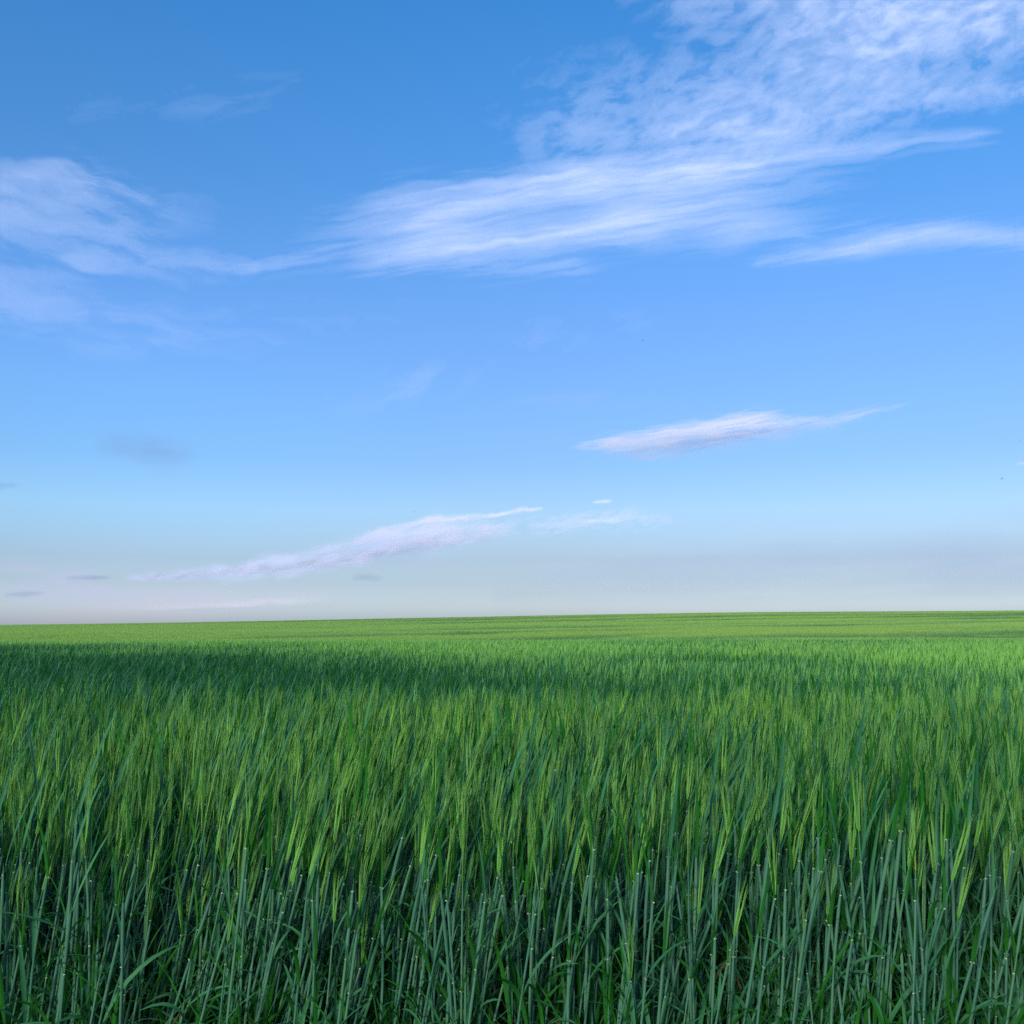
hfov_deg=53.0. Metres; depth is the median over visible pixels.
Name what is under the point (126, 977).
barley plant
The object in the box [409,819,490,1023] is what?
barley plant
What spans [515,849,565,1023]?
barley plant
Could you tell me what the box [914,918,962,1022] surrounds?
barley plant
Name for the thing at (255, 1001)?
barley plant
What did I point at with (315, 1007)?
barley plant
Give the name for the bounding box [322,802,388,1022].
barley plant
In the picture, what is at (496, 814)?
barley plant
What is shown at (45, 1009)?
barley plant
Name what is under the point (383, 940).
barley plant
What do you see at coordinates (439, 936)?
barley plant
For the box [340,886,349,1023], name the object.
barley plant
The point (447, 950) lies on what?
barley plant
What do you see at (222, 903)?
barley plant
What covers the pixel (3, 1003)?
barley plant
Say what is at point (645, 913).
barley plant
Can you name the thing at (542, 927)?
barley plant
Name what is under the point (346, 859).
barley plant
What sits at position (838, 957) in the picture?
barley plant
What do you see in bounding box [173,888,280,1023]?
barley plant
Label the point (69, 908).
barley plant
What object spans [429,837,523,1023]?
barley plant
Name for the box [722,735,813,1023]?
barley plant
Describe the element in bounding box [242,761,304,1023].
barley plant
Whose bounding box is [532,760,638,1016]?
barley plant
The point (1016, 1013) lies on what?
barley plant
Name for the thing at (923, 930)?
barley plant
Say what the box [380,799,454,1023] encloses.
barley plant
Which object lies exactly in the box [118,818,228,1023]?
barley plant
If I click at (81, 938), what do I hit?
barley plant
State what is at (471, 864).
barley plant
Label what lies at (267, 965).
barley plant
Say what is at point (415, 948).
barley plant
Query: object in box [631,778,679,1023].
barley plant
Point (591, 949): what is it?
barley plant
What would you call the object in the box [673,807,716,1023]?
barley plant
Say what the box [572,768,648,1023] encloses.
barley plant
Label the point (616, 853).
barley plant
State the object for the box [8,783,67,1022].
barley plant
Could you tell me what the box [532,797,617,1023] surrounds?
barley plant
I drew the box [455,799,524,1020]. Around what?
barley plant
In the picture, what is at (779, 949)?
barley plant
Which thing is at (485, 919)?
barley plant
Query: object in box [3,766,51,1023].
barley plant
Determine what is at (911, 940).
barley plant
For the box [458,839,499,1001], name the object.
barley plant
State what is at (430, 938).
barley plant
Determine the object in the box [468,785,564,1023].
barley plant
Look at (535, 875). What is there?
barley plant
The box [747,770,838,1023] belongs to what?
barley plant
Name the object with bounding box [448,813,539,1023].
barley plant
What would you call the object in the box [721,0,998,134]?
cloud
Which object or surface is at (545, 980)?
barley plant
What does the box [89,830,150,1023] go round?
barley plant
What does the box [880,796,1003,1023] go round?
barley plant
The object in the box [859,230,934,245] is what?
cloud
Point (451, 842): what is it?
barley plant
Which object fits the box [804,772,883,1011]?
barley plant
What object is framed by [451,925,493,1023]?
barley plant
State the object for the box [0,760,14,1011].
barley plant
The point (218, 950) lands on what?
barley plant
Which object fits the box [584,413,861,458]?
cloud
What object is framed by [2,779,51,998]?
barley plant
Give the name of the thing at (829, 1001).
barley plant
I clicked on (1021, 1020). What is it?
barley plant
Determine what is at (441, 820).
barley plant
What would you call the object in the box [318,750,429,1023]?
barley plant
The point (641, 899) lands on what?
barley plant
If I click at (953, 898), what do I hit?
barley plant
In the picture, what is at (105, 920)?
barley plant
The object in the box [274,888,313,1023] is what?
barley plant
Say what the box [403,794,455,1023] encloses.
barley plant
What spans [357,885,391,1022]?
barley plant
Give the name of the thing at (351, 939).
barley plant
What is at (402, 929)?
barley plant
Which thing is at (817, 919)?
barley plant
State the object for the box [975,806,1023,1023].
barley plant
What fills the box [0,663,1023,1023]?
barley crop
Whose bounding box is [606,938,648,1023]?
barley plant
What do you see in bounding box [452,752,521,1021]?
barley plant
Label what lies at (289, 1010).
barley plant
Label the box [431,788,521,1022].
barley plant
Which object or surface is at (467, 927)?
barley plant
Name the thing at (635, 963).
barley plant
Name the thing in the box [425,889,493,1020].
barley plant
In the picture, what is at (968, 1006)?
barley plant
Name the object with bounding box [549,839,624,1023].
barley plant
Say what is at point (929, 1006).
barley plant
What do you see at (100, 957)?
barley plant
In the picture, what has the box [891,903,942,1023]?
barley plant
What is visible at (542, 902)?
barley plant
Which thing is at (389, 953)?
barley plant
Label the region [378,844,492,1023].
barley plant
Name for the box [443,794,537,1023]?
barley plant
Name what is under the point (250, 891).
barley plant
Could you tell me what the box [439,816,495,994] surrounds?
barley plant
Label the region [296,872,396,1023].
barley plant
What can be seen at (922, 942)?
barley plant
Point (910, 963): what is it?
barley plant
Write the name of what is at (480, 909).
barley plant
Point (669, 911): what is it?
barley plant
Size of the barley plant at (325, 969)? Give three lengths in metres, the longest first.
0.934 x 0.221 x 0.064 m
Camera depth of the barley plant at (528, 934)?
2.66 m
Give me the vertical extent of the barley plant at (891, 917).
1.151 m
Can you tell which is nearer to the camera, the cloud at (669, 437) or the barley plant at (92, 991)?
the barley plant at (92, 991)
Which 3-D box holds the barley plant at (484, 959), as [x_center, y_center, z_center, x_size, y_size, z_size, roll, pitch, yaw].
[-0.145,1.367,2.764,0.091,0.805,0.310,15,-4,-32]
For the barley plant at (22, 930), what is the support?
on the ground
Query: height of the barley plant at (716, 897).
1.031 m
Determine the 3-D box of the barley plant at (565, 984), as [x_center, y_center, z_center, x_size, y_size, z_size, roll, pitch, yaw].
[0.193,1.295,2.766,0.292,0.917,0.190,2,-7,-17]
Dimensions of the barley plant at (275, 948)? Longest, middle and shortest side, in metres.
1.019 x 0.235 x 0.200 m
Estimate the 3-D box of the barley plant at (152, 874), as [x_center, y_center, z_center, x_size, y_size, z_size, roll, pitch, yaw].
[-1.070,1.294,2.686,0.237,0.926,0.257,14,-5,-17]
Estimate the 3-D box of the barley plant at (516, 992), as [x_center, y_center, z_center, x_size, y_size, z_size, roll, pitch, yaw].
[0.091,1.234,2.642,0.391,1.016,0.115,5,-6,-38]
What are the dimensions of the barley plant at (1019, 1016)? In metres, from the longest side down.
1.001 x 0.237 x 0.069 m
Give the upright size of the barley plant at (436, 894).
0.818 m
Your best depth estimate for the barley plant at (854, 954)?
2.68 m
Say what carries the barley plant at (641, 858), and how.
on the ground
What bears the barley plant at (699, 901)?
on the ground
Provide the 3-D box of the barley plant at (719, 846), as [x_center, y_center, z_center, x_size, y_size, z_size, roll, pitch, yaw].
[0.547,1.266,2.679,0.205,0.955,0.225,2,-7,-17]
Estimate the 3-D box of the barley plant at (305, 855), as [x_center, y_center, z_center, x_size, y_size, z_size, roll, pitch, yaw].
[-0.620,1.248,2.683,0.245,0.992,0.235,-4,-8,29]
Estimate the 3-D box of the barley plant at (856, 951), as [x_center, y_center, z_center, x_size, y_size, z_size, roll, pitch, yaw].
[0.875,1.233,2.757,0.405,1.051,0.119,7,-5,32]
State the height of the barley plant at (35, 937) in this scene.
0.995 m
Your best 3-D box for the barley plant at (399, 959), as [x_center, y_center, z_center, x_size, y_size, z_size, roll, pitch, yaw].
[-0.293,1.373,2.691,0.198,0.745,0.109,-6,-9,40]
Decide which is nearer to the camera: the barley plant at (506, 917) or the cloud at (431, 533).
the barley plant at (506, 917)
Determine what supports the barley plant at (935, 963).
on the ground
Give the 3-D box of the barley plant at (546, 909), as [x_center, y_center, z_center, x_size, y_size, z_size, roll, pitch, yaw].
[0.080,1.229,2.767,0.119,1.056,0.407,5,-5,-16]
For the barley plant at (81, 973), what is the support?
on the ground
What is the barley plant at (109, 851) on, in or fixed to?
on the ground
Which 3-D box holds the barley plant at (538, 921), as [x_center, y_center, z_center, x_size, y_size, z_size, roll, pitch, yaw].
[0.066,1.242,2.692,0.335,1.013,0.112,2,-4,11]
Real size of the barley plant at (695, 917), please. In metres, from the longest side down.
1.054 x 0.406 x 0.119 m
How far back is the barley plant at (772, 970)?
2.69 m
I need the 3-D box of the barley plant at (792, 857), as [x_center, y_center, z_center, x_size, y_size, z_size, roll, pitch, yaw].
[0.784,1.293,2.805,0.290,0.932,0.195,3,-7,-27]
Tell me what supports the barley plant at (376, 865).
on the ground
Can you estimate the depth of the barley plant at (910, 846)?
2.67 m
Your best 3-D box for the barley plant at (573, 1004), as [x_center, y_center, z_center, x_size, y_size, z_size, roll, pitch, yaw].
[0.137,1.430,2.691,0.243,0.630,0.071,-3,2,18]
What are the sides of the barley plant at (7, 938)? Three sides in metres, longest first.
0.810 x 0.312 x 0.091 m
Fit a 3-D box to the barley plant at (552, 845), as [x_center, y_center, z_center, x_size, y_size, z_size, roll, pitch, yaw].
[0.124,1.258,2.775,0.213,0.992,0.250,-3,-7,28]
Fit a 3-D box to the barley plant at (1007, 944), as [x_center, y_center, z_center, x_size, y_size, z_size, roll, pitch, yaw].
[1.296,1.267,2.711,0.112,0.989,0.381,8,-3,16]
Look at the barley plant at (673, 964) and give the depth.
2.80 m
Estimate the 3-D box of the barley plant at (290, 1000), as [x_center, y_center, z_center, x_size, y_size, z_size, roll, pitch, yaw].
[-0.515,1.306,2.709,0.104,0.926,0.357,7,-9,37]
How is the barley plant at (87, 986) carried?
on the ground
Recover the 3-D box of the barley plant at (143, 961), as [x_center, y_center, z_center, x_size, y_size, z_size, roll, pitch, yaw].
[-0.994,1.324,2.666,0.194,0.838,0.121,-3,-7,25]
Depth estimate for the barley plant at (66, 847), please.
2.71 m
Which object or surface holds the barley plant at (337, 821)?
on the ground
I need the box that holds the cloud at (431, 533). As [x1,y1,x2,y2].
[134,508,612,579]
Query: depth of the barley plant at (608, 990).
2.68 m
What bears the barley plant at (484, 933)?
on the ground
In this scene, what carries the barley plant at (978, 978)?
on the ground
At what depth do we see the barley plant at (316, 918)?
2.61 m
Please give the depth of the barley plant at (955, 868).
2.57 m
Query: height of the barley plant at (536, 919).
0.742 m
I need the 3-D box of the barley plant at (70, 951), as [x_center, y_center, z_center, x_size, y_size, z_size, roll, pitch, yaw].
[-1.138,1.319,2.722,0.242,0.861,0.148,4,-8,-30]
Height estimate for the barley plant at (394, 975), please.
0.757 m
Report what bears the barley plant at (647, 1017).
on the ground
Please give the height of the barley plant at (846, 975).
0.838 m
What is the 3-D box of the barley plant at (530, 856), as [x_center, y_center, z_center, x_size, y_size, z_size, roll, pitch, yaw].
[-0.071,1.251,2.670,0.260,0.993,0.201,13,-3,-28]
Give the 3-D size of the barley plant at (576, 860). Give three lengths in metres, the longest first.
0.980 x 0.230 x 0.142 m
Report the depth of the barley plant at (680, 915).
2.76 m
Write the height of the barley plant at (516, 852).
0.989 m
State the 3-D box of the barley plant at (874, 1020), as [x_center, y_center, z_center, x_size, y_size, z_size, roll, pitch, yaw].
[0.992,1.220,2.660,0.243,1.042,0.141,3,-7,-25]
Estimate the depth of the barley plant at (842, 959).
2.73 m
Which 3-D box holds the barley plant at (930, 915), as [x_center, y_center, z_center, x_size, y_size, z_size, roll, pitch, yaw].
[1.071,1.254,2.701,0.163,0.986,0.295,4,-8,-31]
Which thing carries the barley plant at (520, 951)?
on the ground
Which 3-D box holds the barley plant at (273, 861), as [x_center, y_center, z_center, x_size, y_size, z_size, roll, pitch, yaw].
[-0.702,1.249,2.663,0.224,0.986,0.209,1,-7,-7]
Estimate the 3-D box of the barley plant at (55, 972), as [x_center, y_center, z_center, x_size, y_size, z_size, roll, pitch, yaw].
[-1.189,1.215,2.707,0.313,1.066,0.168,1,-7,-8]
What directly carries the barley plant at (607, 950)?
on the ground
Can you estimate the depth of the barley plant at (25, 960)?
2.69 m
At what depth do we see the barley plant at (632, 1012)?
2.55 m
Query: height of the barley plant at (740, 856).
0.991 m
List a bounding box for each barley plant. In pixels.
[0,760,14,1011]
[0,769,66,1017]
[0,777,114,1023]
[0,792,45,1023]
[0,833,71,1023]
[0,837,105,1021]
[1,805,84,1021]
[1,811,38,976]
[1,870,29,969]
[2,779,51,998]
[2,871,30,1023]
[3,764,138,1023]
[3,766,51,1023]
[3,791,64,935]
[5,831,110,1023]
[6,882,27,1023]
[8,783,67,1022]
[11,832,84,1023]
[15,857,44,1021]
[16,802,83,1022]
[21,776,180,1023]
[23,771,106,1023]
[26,821,99,1023]
[33,728,109,1020]
[34,753,117,1021]
[38,810,132,1023]
[41,841,124,1021]
[42,849,103,1017]
[46,787,128,1023]
[50,857,122,1023]
[55,768,162,1012]
[55,835,175,1023]
[56,821,115,1023]
[61,810,169,1023]
[63,824,163,1023]
[69,851,124,1012]
[73,822,154,1022]
[75,808,117,1023]
[77,828,122,1022]
[79,880,164,1023]
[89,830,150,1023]
[92,878,119,1023]
[94,942,119,979]
[95,797,167,1023]
[101,882,165,1023]
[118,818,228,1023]
[127,860,169,1023]
[139,815,254,1023]
[168,761,280,1023]
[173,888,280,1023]
[179,862,224,1023]
[180,767,299,1023]
[184,823,307,1023]
[191,843,238,1022]
[203,836,270,1021]
[206,805,286,1023]
[208,802,320,1023]
[210,793,270,1023]
[211,806,312,1023]
[231,900,287,1022]
[232,810,311,1023]
[235,778,307,1023]
[236,846,262,1019]
[241,843,308,1023]
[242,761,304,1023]
[242,831,334,1023]
[248,797,319,1022]
[254,810,291,1023]
[257,772,376,1023]
[258,837,351,1023]
[267,827,341,1023]
[269,801,395,1013]
[269,903,306,1014]
[270,840,372,1023]
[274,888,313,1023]
[279,779,406,1023]
[280,832,365,1023]
[280,864,348,1023]
[282,825,358,1013]
[285,799,332,1023]
[285,871,353,1023]
[289,809,345,1011]
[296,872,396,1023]
[297,773,364,1023]
[301,814,399,1023]
[302,856,360,1023]
[313,809,373,1020]
[314,782,395,1023]
[317,828,389,1023]
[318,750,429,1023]
[320,824,394,1023]
[320,913,380,1023]
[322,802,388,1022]
[323,808,405,1019]
[328,794,377,1006]
[337,791,456,1023]
[337,853,369,1017]
[340,787,410,1023]
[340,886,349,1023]
[342,771,457,1023]
[352,873,439,1023]
[354,879,397,1023]
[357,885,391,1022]
[360,832,420,1023]
[373,760,435,1023]
[376,868,447,1023]
[377,887,408,1023]
[378,788,460,1023]
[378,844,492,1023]
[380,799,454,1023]
[381,844,470,1018]
[384,894,413,1023]
[388,844,437,1016]
[388,857,479,1023]
[390,827,469,1023]
[390,856,447,1023]
[393,800,452,1023]
[401,805,460,1023]
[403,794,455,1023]
[407,821,469,1023]
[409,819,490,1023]
[411,789,531,1023]
[412,870,493,1023]
[413,846,477,1023]
[417,774,502,1023]
[421,763,505,1022]
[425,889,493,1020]
[427,790,536,1021]
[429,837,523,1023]
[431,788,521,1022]
[436,898,478,1014]
[437,814,470,1021]
[438,914,445,1022]
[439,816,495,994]
[441,820,490,1023]
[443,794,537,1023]
[443,817,512,1019]
[443,820,514,1020]
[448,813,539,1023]
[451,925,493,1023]
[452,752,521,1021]
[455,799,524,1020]
[456,863,475,1023]
[457,809,537,1023]
[458,797,582,1023]
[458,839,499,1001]
[466,818,552,1023]
[467,823,499,1023]
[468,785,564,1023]
[468,942,507,1022]
[470,831,495,1023]
[477,915,500,1013]
[479,823,573,1023]
[479,887,514,1023]
[483,795,601,1023]
[484,896,507,1019]
[495,792,564,996]
[495,792,588,1023]
[496,785,620,1016]
[504,848,583,1023]
[508,798,583,1023]
[510,854,581,1023]
[511,867,560,1022]
[514,799,620,1023]
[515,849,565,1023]
[515,864,574,1023]
[518,780,539,999]
[522,821,583,1023]
[523,772,577,1023]
[527,852,549,1023]
[531,891,564,967]
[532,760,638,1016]
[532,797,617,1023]
[533,781,627,1023]
[537,887,553,995]
[538,821,615,1022]
[547,811,603,1023]
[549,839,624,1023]
[551,877,579,997]
[554,781,650,1023]
[560,810,620,1023]
[561,954,586,1023]
[568,851,617,1023]
[570,790,641,1018]
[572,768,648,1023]
[577,846,668,1023]
[578,782,705,1023]
[578,854,595,1023]
[595,882,633,1023]
[600,801,657,1018]
[602,743,667,1023]
[605,859,612,1023]
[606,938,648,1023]
[610,783,662,1023]
[611,879,667,1014]
[613,795,672,1023]
[614,777,683,1023]
[617,775,738,1023]
[618,813,662,1023]
[619,834,689,1018]
[619,923,654,1023]
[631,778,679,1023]
[632,894,695,1023]
[636,857,719,1023]
[637,758,718,1023]
[645,826,686,1023]
[646,807,700,1023]
[649,827,712,1023]
[652,786,760,1023]
[668,808,769,1023]
[668,852,747,1023]
[671,849,721,1023]
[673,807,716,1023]
[686,774,729,1023]
[702,793,766,1023]
[715,874,747,1023]
[718,821,809,1023]
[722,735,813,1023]
[745,822,826,1023]
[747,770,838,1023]
[751,858,810,1023]
[755,775,920,1023]
[755,863,828,1023]
[757,788,826,1023]
[762,752,865,1023]
[763,827,829,1023]
[767,811,808,1015]
[773,760,886,1023]
[774,778,868,1023]
[774,813,834,1023]
[790,775,859,1023]
[792,892,842,1023]
[799,811,876,1023]
[800,800,871,1023]
[800,860,855,1023]
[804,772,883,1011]
[805,788,902,1023]
[808,750,910,1023]
[820,759,939,1023]
[822,808,883,1023]
[826,824,892,1023]
[831,740,926,1023]
[833,906,838,1023]
[834,809,926,1023]
[840,868,880,1023]
[842,909,869,1020]
[845,777,908,1023]
[846,758,952,1023]
[848,837,908,1023]
[850,805,947,1023]
[854,826,962,1023]
[857,812,898,1023]
[858,815,973,1023]
[870,939,881,1020]
[871,768,986,1023]
[875,799,923,1022]
[875,854,929,1018]
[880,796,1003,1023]
[884,826,921,1023]
[889,801,949,1021]
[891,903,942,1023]
[894,753,1000,1023]
[894,830,961,1009]
[896,815,952,1023]
[896,862,960,1019]
[898,927,917,1022]
[904,780,958,1022]
[908,803,1016,1023]
[910,762,987,1023]
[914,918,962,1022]
[920,891,974,1023]
[921,780,996,1023]
[925,814,950,1023]
[927,763,974,1016]
[938,784,1023,1023]
[943,811,1014,1023]
[945,805,1023,1023]
[946,860,973,1023]
[963,941,1023,1023]
[964,938,1004,1023]
[972,799,1023,1023]
[973,964,1023,1023]
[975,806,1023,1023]
[975,958,1023,1022]
[976,895,1023,1023]
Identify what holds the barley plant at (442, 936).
on the ground
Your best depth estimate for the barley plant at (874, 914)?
2.64 m
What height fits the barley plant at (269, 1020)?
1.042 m
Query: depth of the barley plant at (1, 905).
2.63 m
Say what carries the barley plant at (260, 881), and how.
on the ground
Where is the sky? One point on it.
(223, 341)
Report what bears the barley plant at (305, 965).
on the ground
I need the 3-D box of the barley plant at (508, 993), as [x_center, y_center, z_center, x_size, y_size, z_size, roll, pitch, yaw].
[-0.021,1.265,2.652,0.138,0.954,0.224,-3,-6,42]
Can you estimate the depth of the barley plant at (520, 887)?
2.73 m
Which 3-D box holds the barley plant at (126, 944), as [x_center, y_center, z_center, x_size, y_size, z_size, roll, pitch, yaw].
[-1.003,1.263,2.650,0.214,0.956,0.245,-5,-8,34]
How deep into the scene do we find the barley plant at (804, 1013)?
2.58 m
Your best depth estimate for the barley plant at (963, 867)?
2.64 m
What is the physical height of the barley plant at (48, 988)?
1.087 m
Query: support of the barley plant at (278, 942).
on the ground
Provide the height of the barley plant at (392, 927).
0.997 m
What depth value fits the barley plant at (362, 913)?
2.69 m
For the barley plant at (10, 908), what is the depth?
2.66 m
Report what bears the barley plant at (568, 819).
on the ground
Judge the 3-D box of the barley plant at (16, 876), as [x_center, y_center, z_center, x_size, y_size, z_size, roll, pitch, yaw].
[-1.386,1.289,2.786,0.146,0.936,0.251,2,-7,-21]
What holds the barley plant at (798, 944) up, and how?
on the ground
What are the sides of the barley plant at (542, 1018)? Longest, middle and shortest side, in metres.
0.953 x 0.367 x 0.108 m
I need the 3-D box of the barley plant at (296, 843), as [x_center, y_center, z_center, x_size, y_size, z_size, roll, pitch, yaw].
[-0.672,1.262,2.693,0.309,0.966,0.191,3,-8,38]
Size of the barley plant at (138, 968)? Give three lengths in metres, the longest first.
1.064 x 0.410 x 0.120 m
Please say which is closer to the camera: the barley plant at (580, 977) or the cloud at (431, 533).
the barley plant at (580, 977)
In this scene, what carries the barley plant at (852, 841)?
on the ground
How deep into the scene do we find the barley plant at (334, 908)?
2.63 m
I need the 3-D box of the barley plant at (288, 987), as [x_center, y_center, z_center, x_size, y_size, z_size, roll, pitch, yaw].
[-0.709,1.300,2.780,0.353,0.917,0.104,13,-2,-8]
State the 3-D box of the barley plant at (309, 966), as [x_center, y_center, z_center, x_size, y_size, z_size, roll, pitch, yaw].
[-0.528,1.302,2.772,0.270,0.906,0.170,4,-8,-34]
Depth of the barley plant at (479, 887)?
2.74 m
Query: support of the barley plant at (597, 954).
on the ground
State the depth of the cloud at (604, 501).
20928.34 m
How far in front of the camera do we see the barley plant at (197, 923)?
2.77 m
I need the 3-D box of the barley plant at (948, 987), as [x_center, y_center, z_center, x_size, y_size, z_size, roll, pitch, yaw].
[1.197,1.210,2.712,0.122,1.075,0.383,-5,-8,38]
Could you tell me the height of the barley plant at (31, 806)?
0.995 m
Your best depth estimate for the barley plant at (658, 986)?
2.81 m
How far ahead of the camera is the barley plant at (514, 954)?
2.78 m
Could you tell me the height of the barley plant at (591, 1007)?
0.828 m
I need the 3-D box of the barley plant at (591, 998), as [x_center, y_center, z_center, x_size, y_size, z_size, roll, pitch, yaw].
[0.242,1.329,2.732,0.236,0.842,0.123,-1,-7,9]
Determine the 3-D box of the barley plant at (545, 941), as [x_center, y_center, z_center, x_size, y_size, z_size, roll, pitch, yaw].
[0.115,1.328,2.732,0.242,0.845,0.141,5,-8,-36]
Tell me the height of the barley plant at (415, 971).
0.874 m
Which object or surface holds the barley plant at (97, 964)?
on the ground
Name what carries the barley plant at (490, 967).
on the ground
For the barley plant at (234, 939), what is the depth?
2.63 m
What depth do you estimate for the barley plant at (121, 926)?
2.56 m
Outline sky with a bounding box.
[0,0,1023,624]
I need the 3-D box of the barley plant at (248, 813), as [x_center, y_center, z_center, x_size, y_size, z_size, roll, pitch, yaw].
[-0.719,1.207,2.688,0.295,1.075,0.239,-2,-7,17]
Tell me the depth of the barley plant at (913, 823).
2.57 m
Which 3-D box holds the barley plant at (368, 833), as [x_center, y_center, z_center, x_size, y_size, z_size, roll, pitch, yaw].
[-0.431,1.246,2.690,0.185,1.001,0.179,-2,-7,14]
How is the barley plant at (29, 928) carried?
on the ground
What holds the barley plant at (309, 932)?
on the ground
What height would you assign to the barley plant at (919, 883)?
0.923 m
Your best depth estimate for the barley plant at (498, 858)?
2.63 m
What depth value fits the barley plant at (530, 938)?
2.59 m
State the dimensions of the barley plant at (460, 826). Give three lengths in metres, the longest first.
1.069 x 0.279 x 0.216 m
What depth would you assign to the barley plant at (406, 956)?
2.64 m
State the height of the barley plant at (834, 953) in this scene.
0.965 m
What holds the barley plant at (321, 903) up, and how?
on the ground
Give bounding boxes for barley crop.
[0,610,1023,643]
[0,634,1023,732]
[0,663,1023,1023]
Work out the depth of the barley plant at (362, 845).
2.82 m
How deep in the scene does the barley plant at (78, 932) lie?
2.71 m
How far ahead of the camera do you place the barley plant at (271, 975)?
2.67 m
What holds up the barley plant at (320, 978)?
on the ground
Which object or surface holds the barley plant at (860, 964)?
on the ground
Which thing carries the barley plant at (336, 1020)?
on the ground
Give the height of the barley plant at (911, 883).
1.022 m
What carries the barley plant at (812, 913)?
on the ground
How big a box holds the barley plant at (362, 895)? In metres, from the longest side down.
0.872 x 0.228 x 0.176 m
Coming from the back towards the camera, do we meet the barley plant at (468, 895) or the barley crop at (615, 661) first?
the barley crop at (615, 661)
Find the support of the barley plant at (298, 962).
on the ground
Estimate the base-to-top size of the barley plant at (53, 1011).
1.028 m
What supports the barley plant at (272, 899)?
on the ground
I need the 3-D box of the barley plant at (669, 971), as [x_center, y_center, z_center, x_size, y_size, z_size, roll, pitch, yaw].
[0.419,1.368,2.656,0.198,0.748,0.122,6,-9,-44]
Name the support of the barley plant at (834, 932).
on the ground
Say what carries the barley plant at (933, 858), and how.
on the ground
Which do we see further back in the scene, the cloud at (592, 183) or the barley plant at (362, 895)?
the cloud at (592, 183)
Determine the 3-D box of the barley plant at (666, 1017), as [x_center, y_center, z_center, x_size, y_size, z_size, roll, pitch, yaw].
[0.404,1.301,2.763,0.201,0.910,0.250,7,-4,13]
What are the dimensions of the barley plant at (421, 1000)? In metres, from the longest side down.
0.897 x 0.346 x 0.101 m
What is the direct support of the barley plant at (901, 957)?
on the ground
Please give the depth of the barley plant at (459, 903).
2.66 m
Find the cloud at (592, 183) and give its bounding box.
[407,162,760,253]
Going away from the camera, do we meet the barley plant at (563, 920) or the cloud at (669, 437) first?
the barley plant at (563, 920)
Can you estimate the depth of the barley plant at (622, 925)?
2.69 m
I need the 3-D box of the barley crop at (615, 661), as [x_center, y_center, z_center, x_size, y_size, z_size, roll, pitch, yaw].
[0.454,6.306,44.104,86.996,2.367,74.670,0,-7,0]
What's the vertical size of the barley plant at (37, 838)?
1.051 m
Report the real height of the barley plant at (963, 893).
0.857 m
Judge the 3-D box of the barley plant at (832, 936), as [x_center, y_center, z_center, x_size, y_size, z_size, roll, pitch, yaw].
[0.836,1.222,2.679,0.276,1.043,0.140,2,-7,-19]
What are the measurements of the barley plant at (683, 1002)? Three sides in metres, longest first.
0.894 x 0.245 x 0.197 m
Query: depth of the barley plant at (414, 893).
2.84 m
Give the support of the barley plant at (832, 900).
on the ground
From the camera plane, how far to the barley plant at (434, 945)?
2.64 m
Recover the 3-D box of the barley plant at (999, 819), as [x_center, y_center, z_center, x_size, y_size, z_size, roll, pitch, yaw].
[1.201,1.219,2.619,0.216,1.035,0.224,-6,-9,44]
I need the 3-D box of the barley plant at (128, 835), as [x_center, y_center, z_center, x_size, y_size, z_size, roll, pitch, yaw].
[-1.110,1.230,2.778,0.291,1.054,0.229,2,-7,-18]
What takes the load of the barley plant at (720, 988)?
on the ground
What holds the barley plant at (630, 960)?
on the ground
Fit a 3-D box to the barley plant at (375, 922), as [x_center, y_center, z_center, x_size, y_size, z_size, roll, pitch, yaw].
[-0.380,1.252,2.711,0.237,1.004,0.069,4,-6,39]
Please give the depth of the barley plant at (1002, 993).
2.71 m
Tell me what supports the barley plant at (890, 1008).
on the ground
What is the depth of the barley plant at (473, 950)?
2.64 m
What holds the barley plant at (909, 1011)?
on the ground
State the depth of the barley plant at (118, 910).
2.76 m
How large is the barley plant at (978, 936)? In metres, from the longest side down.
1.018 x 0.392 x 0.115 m
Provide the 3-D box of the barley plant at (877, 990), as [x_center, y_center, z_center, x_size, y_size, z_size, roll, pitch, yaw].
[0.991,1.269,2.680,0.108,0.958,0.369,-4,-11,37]
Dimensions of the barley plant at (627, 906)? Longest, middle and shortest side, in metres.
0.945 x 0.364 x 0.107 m
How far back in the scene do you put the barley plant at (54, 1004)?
2.75 m
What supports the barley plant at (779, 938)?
on the ground
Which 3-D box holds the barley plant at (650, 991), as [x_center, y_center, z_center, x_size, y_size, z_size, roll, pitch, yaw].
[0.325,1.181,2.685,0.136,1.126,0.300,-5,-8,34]
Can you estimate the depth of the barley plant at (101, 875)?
2.72 m
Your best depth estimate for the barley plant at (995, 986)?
2.68 m
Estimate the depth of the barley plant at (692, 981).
2.71 m
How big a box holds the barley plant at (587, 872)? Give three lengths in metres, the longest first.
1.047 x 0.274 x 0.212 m
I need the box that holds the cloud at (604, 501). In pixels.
[595,500,609,502]
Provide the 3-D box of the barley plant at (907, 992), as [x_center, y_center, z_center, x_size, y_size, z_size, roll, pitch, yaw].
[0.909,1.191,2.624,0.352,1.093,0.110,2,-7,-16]
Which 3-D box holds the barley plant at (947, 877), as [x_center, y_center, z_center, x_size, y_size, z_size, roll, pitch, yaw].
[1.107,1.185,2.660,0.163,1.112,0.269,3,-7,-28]
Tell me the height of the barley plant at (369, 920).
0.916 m
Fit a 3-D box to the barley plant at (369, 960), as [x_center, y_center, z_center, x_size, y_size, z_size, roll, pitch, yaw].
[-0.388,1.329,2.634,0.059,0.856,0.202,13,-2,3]
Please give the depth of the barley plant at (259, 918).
2.67 m
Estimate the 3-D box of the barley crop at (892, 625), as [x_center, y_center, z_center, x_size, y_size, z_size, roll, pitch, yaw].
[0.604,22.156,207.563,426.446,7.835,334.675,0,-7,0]
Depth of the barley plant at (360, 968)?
2.65 m

